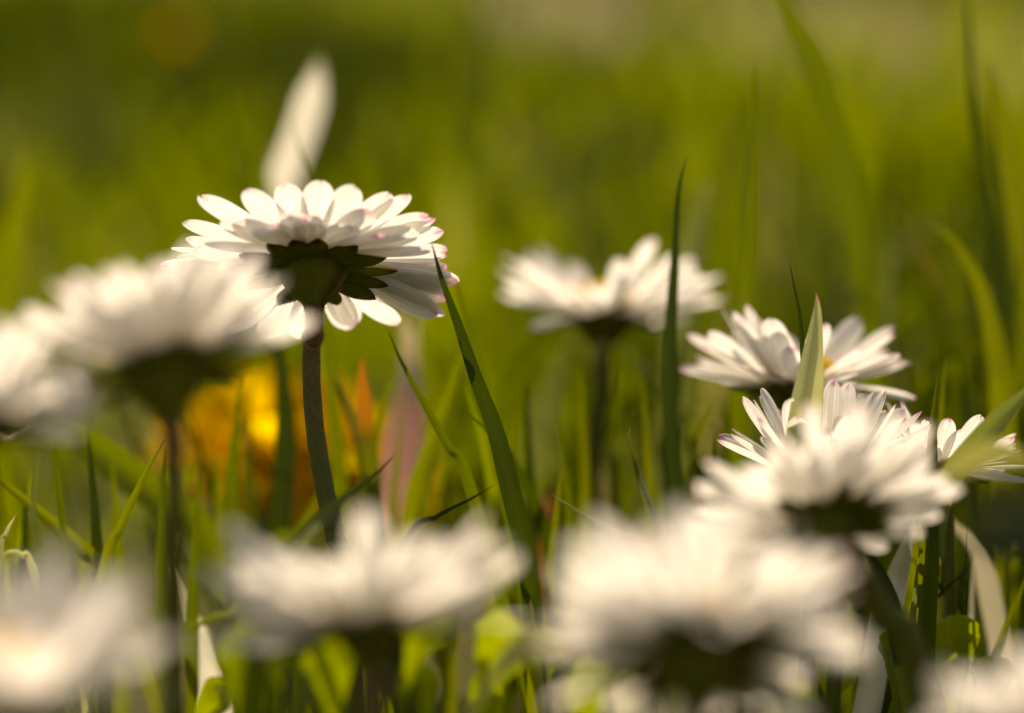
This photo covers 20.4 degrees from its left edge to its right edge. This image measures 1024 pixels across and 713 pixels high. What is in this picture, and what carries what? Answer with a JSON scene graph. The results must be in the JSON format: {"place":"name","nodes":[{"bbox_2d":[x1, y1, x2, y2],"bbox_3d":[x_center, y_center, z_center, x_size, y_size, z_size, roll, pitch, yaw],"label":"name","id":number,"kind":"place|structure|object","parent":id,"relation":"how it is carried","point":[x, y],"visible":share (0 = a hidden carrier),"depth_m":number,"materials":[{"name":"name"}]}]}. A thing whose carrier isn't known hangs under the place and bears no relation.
{"place":"outdoors","nodes":[
{"label":"outdoors","id":0,"kind":"place"},
{"bbox_2d":[0,0,1023,712],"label":"ground","id":1,"kind":"structure","parent":0,"point":[138,552],"depth_m":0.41,"materials":[{"name":"plant"}]},
{"bbox_2d":[0,513,16,564],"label":"grass blade","id":2,"kind":"object","parent":1,"relation":"on","point":[4,535],"depth_m":0.23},
{"bbox_2d":[0,136,29,576],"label":"grass blade","id":3,"kind":"object","parent":1,"relation":"on","point":[15,233],"depth_m":0.33,"materials":[{"name":"plant"}]},
{"bbox_2d":[20,474,28,564],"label":"grass blade","id":4,"kind":"object","parent":1,"relation":"on","point":[24,541],"depth_m":0.25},
{"bbox_2d":[31,452,45,576],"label":"grass blade","id":5,"kind":"object","parent":1,"relation":"on","point":[41,558],"depth_m":0.22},
{"bbox_2d":[1,549,90,712],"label":"grass blade","id":6,"kind":"object","parent":1,"relation":"on","point":[26,555],"depth_m":0.22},
{"bbox_2d":[0,317,109,597],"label":"daisy","id":7,"kind":"object","parent":1,"relation":"on","point":[45,398],"visible":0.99,"depth_m":0.18,"materials":[{"name":"beige"}]},
{"bbox_2d":[51,423,76,702],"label":"grass blade","id":8,"kind":"object","parent":1,"relation":"on","point":[63,531],"depth_m":0.22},
{"bbox_2d":[0,477,161,712],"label":"grass blade","id":9,"kind":"object","parent":1,"relation":"on","point":[80,548],"depth_m":0.24,"materials":[{"name":"plant"}]},
{"bbox_2d":[0,541,180,712],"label":"daisy","id":10,"kind":"object","parent":1,"relation":"on","point":[52,624],"visible":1,"depth_m":0.15,"materials":[{"name":"beige"}]},
{"bbox_2d":[87,426,109,712],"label":"grass blade","id":11,"kind":"object","parent":1,"relation":"on","point":[97,544],"depth_m":0.24,"materials":[{"name":"plant"}]},
{"bbox_2d":[111,450,129,712],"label":"grass blade","id":12,"kind":"object","parent":1,"relation":"on","point":[121,704],"depth_m":0.25,"materials":[{"name":"plant"}]},
{"bbox_2d":[78,442,162,701],"bbox_3d":[-0.033,0.028,0.228,0.011,0.042,0.003,0,9,0],"label":"grass blade","id":13,"kind":"object","parent":1,"relation":"on","point":[107,556],"depth_m":0.23,"materials":[{"name":"plant"}]},
{"bbox_2d":[156,468,164,695],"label":"grass blade","id":14,"kind":"object","parent":1,"relation":"on","point":[160,527],"depth_m":0.25,"materials":[{"name":"plant"}]},
{"bbox_2d":[23,242,316,712],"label":"daisy","id":15,"kind":"object","parent":1,"relation":"on","point":[154,333],"visible":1,"depth_m":0.18,"materials":[{"name":"beige"}]},
{"bbox_2d":[53,422,287,712],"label":"grass blade","id":16,"kind":"object","parent":1,"relation":"on","point":[129,468],"depth_m":0.26,"materials":[{"name":"plant"}]},
{"bbox_2d":[156,24,195,110],"bbox_3d":[-0.100,-0.075,0.853,0.011,0.049,0.010,-6,11,-35],"label":"dandelion","id":17,"kind":"object","parent":1,"relation":"on","point":[175,34],"visible":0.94,"depth_m":0.85,"materials":[{"name":"beige"}]},
{"bbox_2d":[184,464,200,712],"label":"grass blade","id":18,"kind":"object","parent":1,"relation":"on","point":[191,672],"depth_m":0.25,"materials":[{"name":"plant"}]},
{"bbox_2d":[182,586,234,712],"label":"grass blade","id":19,"kind":"object","parent":1,"relation":"on","point":[209,667],"depth_m":0.25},
{"bbox_2d":[195,675,230,712],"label":"daisy leaf","id":20,"kind":"object","parent":1,"relation":"on","point":[214,696],"visible":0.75,"depth_m":0.22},
{"bbox_2d":[214,447,229,638],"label":"grass blade","id":21,"kind":"object","parent":1,"relation":"on","point":[222,566],"depth_m":0.26,"materials":[{"name":"plant"}]},
{"bbox_2d":[224,372,244,626],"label":"grass blade","id":22,"kind":"object","parent":1,"relation":"on","point":[232,500],"depth_m":0.26,"materials":[{"name":"plant"}]},
{"bbox_2d":[215,624,283,712],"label":"daisy leaf","id":23,"kind":"object","parent":1,"relation":"on","point":[229,661],"visible":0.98,"depth_m":0.19,"materials":[{"name":"plant"}]},
{"bbox_2d":[243,376,257,563],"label":"grass blade","id":24,"kind":"object","parent":1,"relation":"on","point":[250,500],"depth_m":0.27,"materials":[{"name":"plant"}]},
{"bbox_2d":[182,601,325,712],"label":"grass blade","id":25,"kind":"object","parent":1,"relation":"on","point":[290,654],"depth_m":0.21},
{"bbox_2d":[243,81,274,362],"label":"grass blade","id":26,"kind":"object","parent":1,"relation":"on","point":[262,182],"depth_m":0.31,"materials":[{"name":"plant"}]},
{"bbox_2d":[140,361,387,545],"bbox_3d":[-0.026,0.019,0.305,0.027,0.035,0.027,7,11,36],"label":"dandelion","id":27,"kind":"object","parent":1,"relation":"on","point":[204,411],"visible":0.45,"depth_m":0.30,"materials":[{"name":"yellow"}]},
{"bbox_2d":[271,482,286,712],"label":"grass blade","id":28,"kind":"object","parent":1,"relation":"on","point":[278,700],"depth_m":0.25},
{"bbox_2d":[266,341,295,712],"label":"grass blade","id":29,"kind":"object","parent":1,"relation":"on","point":[284,455],"depth_m":0.26,"materials":[{"name":"plant"}]},
{"bbox_2d":[240,54,325,528],"bbox_3d":[-0.026,0.000,0.321,0.010,0.068,0.006,0,9,0],"label":"grass blade","id":30,"kind":"object","parent":1,"relation":"on","point":[307,112],"depth_m":0.32,"materials":[{"name":"plant"}]},
{"bbox_2d":[160,180,458,712],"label":"daisy","id":31,"kind":"object","parent":1,"relation":"on","point":[344,257],"visible":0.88,"depth_m":0.23,"materials":[{"name":"beige"}]},
{"bbox_2d":[237,455,394,712],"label":"grass blade","id":32,"kind":"object","parent":1,"relation":"on","point":[252,697],"depth_m":0.20,"materials":[{"name":"plant"}]},
{"bbox_2d":[292,119,351,549],"bbox_3d":[-0.017,0.010,0.265,0.007,0.065,0.004,0,9,0],"label":"grass blade","id":33,"kind":"object","parent":1,"relation":"on","point":[339,475],"depth_m":0.26,"materials":[{"name":"plant"}]},
{"bbox_2d":[288,646,356,712],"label":"daisy leaf","id":34,"kind":"object","parent":1,"relation":"on","point":[305,693],"visible":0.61,"depth_m":0.20,"materials":[{"name":"plant"}]},
{"bbox_2d":[301,642,352,712],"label":"daisy leaf","id":35,"kind":"object","parent":1,"relation":"on","point":[327,668],"visible":0.75,"depth_m":0.20,"materials":[{"name":"plant"}]},
{"bbox_2d":[255,407,452,533],"bbox_3d":[-0.016,0.022,0.300,0.020,0.032,0.024,-7,12,-39],"label":"dandelion","id":36,"kind":"object","parent":1,"relation":"on","point":[303,471],"visible":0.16,"depth_m":0.30,"materials":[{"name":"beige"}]},
{"bbox_2d":[356,477,360,512],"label":"grass blade","id":37,"kind":"object","parent":1,"relation":"on","point":[358,502],"depth_m":0.25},
{"bbox_2d":[191,508,531,712],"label":"daisy","id":38,"kind":"object","parent":1,"relation":"on","point":[367,602],"visible":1,"depth_m":0.17,"materials":[{"name":"beige"}]},
{"bbox_2d":[333,373,397,712],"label":"grass blade","id":39,"kind":"object","parent":1,"relation":"on","point":[351,414],"depth_m":0.25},
{"bbox_2d":[356,358,394,711],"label":"grass blade","id":40,"kind":"object","parent":1,"relation":"on","point":[369,445],"depth_m":0.25,"materials":[{"name":"plant"}]},
{"bbox_2d":[365,370,397,514],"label":"grass blade","id":41,"kind":"object","parent":1,"relation":"on","point":[377,424],"depth_m":0.25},
{"bbox_2d":[387,384,403,546],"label":"grass blade","id":42,"kind":"object","parent":1,"relation":"on","point":[392,534],"depth_m":0.26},
{"bbox_2d":[384,640,412,712],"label":"daisy leaf","id":43,"kind":"object","parent":1,"relation":"on","point":[396,658],"visible":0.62,"depth_m":0.20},
{"bbox_2d":[381,311,423,546],"bbox_3d":[-0.011,0.018,0.278,0.005,0.045,0.007,0,9,0],"label":"faded leaf","id":44,"kind":"object","parent":1,"relation":"on","point":[412,432],"visible":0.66,"depth_m":0.28,"materials":[{"name":"plant"}]},
{"bbox_2d":[412,317,418,356],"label":"grass blade","id":45,"kind":"object","parent":1,"relation":"on","point":[415,332],"depth_m":0.28,"materials":[{"name":"plant"}]},
{"bbox_2d":[395,662,441,712],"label":"daisy leaf","id":46,"kind":"object","parent":1,"relation":"on","point":[426,687],"visible":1,"depth_m":0.20,"materials":[{"name":"plant"}]},
{"bbox_2d":[346,484,495,691],"bbox_3d":[-0.011,0.029,0.228,0.019,0.039,0.002,0,9,0],"label":"grass blade","id":47,"kind":"object","parent":1,"relation":"on","point":[415,526],"depth_m":0.23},
{"bbox_2d":[398,358,447,534],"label":"grass blade","id":48,"kind":"object","parent":1,"relation":"on","point":[443,387],"depth_m":0.27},
{"bbox_2d":[396,610,454,712],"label":"daisy leaf","id":49,"kind":"object","parent":1,"relation":"on","point":[418,648],"visible":0.52,"depth_m":0.20,"materials":[{"name":"plant"}]},
{"bbox_2d":[397,353,462,642],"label":"grass blade","id":50,"kind":"object","parent":1,"relation":"on","point":[417,494],"depth_m":0.26,"materials":[{"name":"plant"}]},
{"bbox_2d":[438,379,456,712],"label":"grass blade","id":51,"kind":"object","parent":1,"relation":"on","point":[448,675],"depth_m":0.27,"materials":[{"name":"plant"}]},
{"bbox_2d":[388,331,526,712],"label":"grass blade","id":52,"kind":"object","parent":1,"relation":"on","point":[483,530],"depth_m":0.24,"materials":[{"name":"plant"}]},
{"bbox_2d":[464,672,501,712],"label":"daisy leaf","id":53,"kind":"object","parent":1,"relation":"on","point":[494,704],"visible":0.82,"depth_m":0.21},
{"bbox_2d":[451,267,522,625],"bbox_3d":[-0.001,0.018,0.254,0.010,0.052,0.004,0,9,0],"label":"grass blade","id":54,"kind":"object","parent":1,"relation":"on","point":[467,325],"depth_m":0.25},
{"bbox_2d":[431,242,546,712],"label":"grass blade","id":55,"kind":"object","parent":1,"relation":"on","point":[517,517],"depth_m":0.23,"materials":[{"name":"plant"}]},
{"bbox_2d":[487,402,512,615],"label":"grass blade","id":56,"kind":"object","parent":1,"relation":"on","point":[496,527],"depth_m":0.26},
{"bbox_2d":[475,609,538,712],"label":"daisy leaf","id":57,"kind":"object","parent":1,"relation":"on","point":[493,640],"visible":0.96,"depth_m":0.20,"materials":[{"name":"plant"}]},
{"bbox_2d":[468,627,574,712],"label":"daisy leaf","id":58,"kind":"object","parent":1,"relation":"on","point":[520,646],"visible":0.86,"depth_m":0.19,"materials":[{"name":"plant"}]},
{"bbox_2d":[524,380,538,567],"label":"grass blade","id":59,"kind":"object","parent":1,"relation":"on","point":[529,468],"depth_m":0.26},
{"bbox_2d":[527,598,544,712],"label":"grass blade","id":60,"kind":"object","parent":1,"relation":"on","point":[535,696],"depth_m":0.22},
{"bbox_2d":[516,343,567,618],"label":"grass blade","id":61,"kind":"object","parent":1,"relation":"on","point":[546,407],"depth_m":0.32,"materials":[{"name":"plant"}]},
{"bbox_2d":[538,482,552,607],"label":"grass blade","id":62,"kind":"object","parent":1,"relation":"on","point":[547,505],"depth_m":0.28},
{"bbox_2d":[543,466,561,712],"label":"grass blade","id":63,"kind":"object","parent":1,"relation":"on","point":[549,600],"depth_m":0.25,"materials":[{"name":"plant"}]},
{"bbox_2d":[557,410,580,712],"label":"grass blade","id":64,"kind":"object","parent":1,"relation":"on","point":[570,527],"depth_m":0.25,"materials":[{"name":"plant"}]},
{"bbox_2d":[571,658,596,712],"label":"daisy leaf","id":65,"kind":"object","parent":1,"relation":"on","point":[581,660],"visible":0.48,"depth_m":0.21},
{"bbox_2d":[580,362,591,603],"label":"grass blade","id":66,"kind":"object","parent":1,"relation":"on","point":[585,528],"depth_m":0.26,"materials":[{"name":"plant"}]},
{"bbox_2d":[561,663,610,712],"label":"daisy leaf","id":67,"kind":"object","parent":1,"relation":"on","point":[590,700],"visible":0.66,"depth_m":0.20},
{"bbox_2d":[497,238,722,550],"bbox_3d":[0.010,0.013,0.287,0.023,0.052,0.023,0,9,0],"label":"daisy","id":68,"kind":"object","parent":1,"relation":"on","point":[610,311],"visible":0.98,"depth_m":0.28,"materials":[{"name":"beige"}]},
{"bbox_2d":[606,354,620,712],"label":"grass blade","id":69,"kind":"object","parent":1,"relation":"on","point":[613,511],"depth_m":0.27,"materials":[{"name":"plant"}]},
{"bbox_2d":[609,669,638,712],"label":"daisy leaf","id":70,"kind":"object","parent":1,"relation":"on","point":[629,707],"visible":0.32,"depth_m":0.21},
{"bbox_2d":[553,495,730,712],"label":"grass blade","id":71,"kind":"object","parent":1,"relation":"on","point":[628,536],"depth_m":0.23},
{"bbox_2d":[642,371,656,712],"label":"grass blade","id":72,"kind":"object","parent":1,"relation":"on","point":[649,476],"depth_m":0.26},
{"bbox_2d":[628,425,674,703],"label":"grass blade","id":73,"kind":"object","parent":1,"relation":"on","point":[657,525],"depth_m":0.22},
{"bbox_2d":[660,330,684,541],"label":"grass blade","id":74,"kind":"object","parent":1,"relation":"on","point":[680,361],"depth_m":0.26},
{"bbox_2d":[662,154,687,562],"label":"grass blade","id":75,"kind":"object","parent":1,"relation":"on","point":[671,431],"depth_m":0.25,"materials":[{"name":"plant"}]},
{"bbox_2d":[655,181,709,532],"bbox_3d":[0.017,0.010,0.294,0.006,0.056,0.004,0,9,0],"label":"grass blade","id":76,"kind":"object","parent":1,"relation":"on","point":[692,242],"depth_m":0.29,"materials":[{"name":"plant"}]},
{"bbox_2d":[684,401,713,518],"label":"grass blade","id":77,"kind":"object","parent":1,"relation":"on","point":[689,484],"depth_m":0.26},
{"bbox_2d":[537,493,869,712],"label":"daisy","id":78,"kind":"object","parent":1,"relation":"on","point":[689,635],"visible":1,"depth_m":0.16,"materials":[{"name":"beige"}]},
{"bbox_2d":[706,428,714,587],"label":"grass blade","id":79,"kind":"object","parent":1,"relation":"on","point":[709,502],"depth_m":0.25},
{"bbox_2d":[730,88,746,433],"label":"grass blade","id":80,"kind":"object","parent":1,"relation":"on","point":[740,233],"depth_m":0.27,"materials":[{"name":"plant"}]},
{"bbox_2d":[725,58,760,712],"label":"grass blade","id":81,"kind":"object","parent":1,"relation":"on","point":[741,421],"depth_m":0.26,"materials":[{"name":"plant"}]},
{"bbox_2d":[739,530,752,712],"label":"grass blade","id":82,"kind":"object","parent":1,"relation":"on","point":[748,559],"depth_m":0.26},
{"bbox_2d":[762,293,823,712],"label":"grass blade","id":83,"kind":"object","parent":1,"relation":"on","point":[808,386],"depth_m":0.22,"materials":[{"name":"plant"}]},
{"bbox_2d":[680,305,914,712],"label":"daisy","id":84,"kind":"object","parent":1,"relation":"on","point":[766,352],"visible":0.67,"depth_m":0.25,"materials":[{"name":"beige"}]},
{"bbox_2d":[789,260,814,712],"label":"grass blade","id":85,"kind":"object","parent":1,"relation":"on","point":[811,682],"depth_m":0.23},
{"bbox_2d":[794,682,816,705],"bbox_3d":[0.020,0.037,0.203,0.003,0.030,0.002,0,9,0],"label":"daisy leaf","id":86,"kind":"object","parent":1,"relation":"on","point":[805,695],"visible":0.3,"depth_m":0.20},
{"bbox_2d":[799,411,822,683],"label":"grass blade","id":87,"kind":"object","parent":1,"relation":"on","point":[809,626],"depth_m":0.23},
{"bbox_2d":[716,379,931,712],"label":"daisy","id":88,"kind":"object","parent":1,"relation":"on","point":[838,400],"depth_m":0.23,"materials":[{"name":"plant"}]},
{"bbox_2d":[691,401,962,712],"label":"daisy","id":89,"kind":"object","parent":1,"relation":"on","point":[837,499],"visible":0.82,"depth_m":0.20,"materials":[{"name":"beige"}]},
{"bbox_2d":[773,0,892,565],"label":"grass blade","id":90,"kind":"object","parent":1,"relation":"on","point":[808,50],"depth_m":0.29,"materials":[{"name":"plant"}]},
{"bbox_2d":[815,653,860,696],"bbox_3d":[0.027,0.035,0.239,0.004,0.023,0.003,0,9,0],"label":"daisy leaf","id":91,"kind":"object","parent":1,"relation":"on","point":[850,673],"visible":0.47,"depth_m":0.24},
{"bbox_2d":[848,250,893,637],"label":"grass blade","id":92,"kind":"object","parent":1,"relation":"on","point":[887,293],"depth_m":0.30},
{"bbox_2d":[853,523,914,712],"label":"grass blade","id":93,"kind":"object","parent":1,"relation":"on","point":[871,686],"depth_m":0.24,"materials":[{"name":"plant"}]},
{"bbox_2d":[864,548,908,712],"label":"grass blade","id":94,"kind":"object","parent":1,"relation":"on","point":[876,566],"depth_m":0.23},
{"bbox_2d":[906,360,923,614],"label":"grass blade","id":95,"kind":"object","parent":1,"relation":"on","point":[912,571],"depth_m":0.27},
{"bbox_2d":[881,568,969,712],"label":"grass blade","id":96,"kind":"object","parent":1,"relation":"on","point":[887,700],"depth_m":0.24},
{"bbox_2d":[916,371,938,678],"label":"grass blade","id":97,"kind":"object","parent":1,"relation":"on","point":[927,597],"depth_m":0.23,"materials":[{"name":"plant"}]},
{"bbox_2d":[885,196,989,399],"bbox_3d":[0.048,0.012,0.287,0.020,0.055,0.005,0,9,0],"label":"grass blade","id":98,"kind":"object","parent":1,"relation":"on","point":[978,364],"depth_m":0.28,"materials":[{"name":"plant"}]},
{"bbox_2d":[937,357,946,614],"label":"grass blade","id":99,"kind":"object","parent":1,"relation":"on","point":[941,412],"depth_m":0.25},
{"bbox_2d":[886,401,1023,712],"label":"daisy","id":100,"kind":"object","parent":1,"relation":"on","point":[950,439],"visible":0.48,"depth_m":0.23,"materials":[{"name":"beige"}]},
{"bbox_2d":[935,615,980,712],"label":"daisy leaf","id":101,"kind":"object","parent":1,"relation":"on","point":[958,638],"visible":0.82,"depth_m":0.24,"materials":[{"name":"plant"}]},
{"bbox_2d":[950,190,966,598],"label":"grass blade","id":102,"kind":"object","parent":1,"relation":"on","point":[955,386],"depth_m":0.29,"materials":[{"name":"plant"}]},
{"bbox_2d":[910,389,1023,621],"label":"grass blade","id":103,"kind":"object","parent":1,"relation":"on","point":[994,424],"depth_m":0.22,"materials":[{"name":"plant"}]},
{"bbox_2d":[959,342,975,712],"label":"grass blade","id":104,"kind":"object","parent":1,"relation":"on","point":[968,502],"depth_m":0.27,"materials":[{"name":"plant"}]},
{"bbox_2d":[964,554,973,712],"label":"grass blade","id":105,"kind":"object","parent":1,"relation":"on","point":[971,608],"depth_m":0.24,"materials":[{"name":"plant"}]},
{"bbox_2d":[927,221,1016,648],"bbox_3d":[0.044,0.015,0.268,0.010,0.055,0.004,0,9,0],"label":"grass blade","id":106,"kind":"object","parent":1,"relation":"on","point":[1001,387],"depth_m":0.27,"materials":[{"name":"plant"}]},
{"bbox_2d":[931,649,1023,712],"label":"daisy","id":107,"kind":"object","parent":1,"relation":"on","point":[986,695],"visible":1,"depth_m":0.15,"materials":[{"name":"beige"}]},
{"bbox_2d":[943,439,1023,478],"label":"daisy leaf","id":108,"kind":"object","parent":1,"relation":"on","point":[980,457],"visible":1,"depth_m":0.19,"materials":[{"name":"plant"}]},
{"bbox_2d":[954,520,1019,694],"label":"grass blade","id":109,"kind":"object","parent":1,"relation":"on","point":[991,600],"depth_m":0.25,"materials":[{"name":"plant"}]},
{"bbox_2d":[966,0,1012,376],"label":"grass blade","id":110,"kind":"object","parent":1,"relation":"on","point":[992,233],"depth_m":0.28,"materials":[{"name":"plant"}]},
{"bbox_2d":[969,656,1012,685],"bbox_3d":[0.038,0.036,0.226,0.004,0.024,0.002,0,9,0],"label":"daisy leaf","id":111,"kind":"object","parent":1,"relation":"on","point":[978,667],"visible":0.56,"depth_m":0.23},
{"bbox_2d":[972,478,1023,561],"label":"daisy leaf","id":112,"kind":"object","parent":1,"relation":"on","point":[998,522],"visible":1,"depth_m":0.18,"materials":[{"name":"plant"}]},
{"bbox_2d":[984,581,1023,678],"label":"grass blade","id":113,"kind":"object","parent":1,"relation":"on","point":[992,662],"depth_m":0.22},
{"bbox_2d":[996,404,1012,644],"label":"grass blade","id":114,"kind":"object","parent":1,"relation":"on","point":[1004,574],"depth_m":0.26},
{"bbox_2d":[987,58,1023,393],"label":"grass blade","id":115,"kind":"object","parent":1,"relation":"on","point":[1005,163],"depth_m":0.28,"materials":[{"name":"plant"}]},
{"bbox_2d":[1016,255,1023,695],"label":"grass blade","id":116,"kind":"object","parent":1,"relation":"on","point":[1020,445],"depth_m":0.26,"materials":[{"name":"plant"}]},
{"bbox_2d":[406,0,1023,134],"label":"grass","id":117,"kind":"structure","parent":0,"point":[616,21],"depth_m":1.88,"materials":[{"name":"plant"}]}
]}

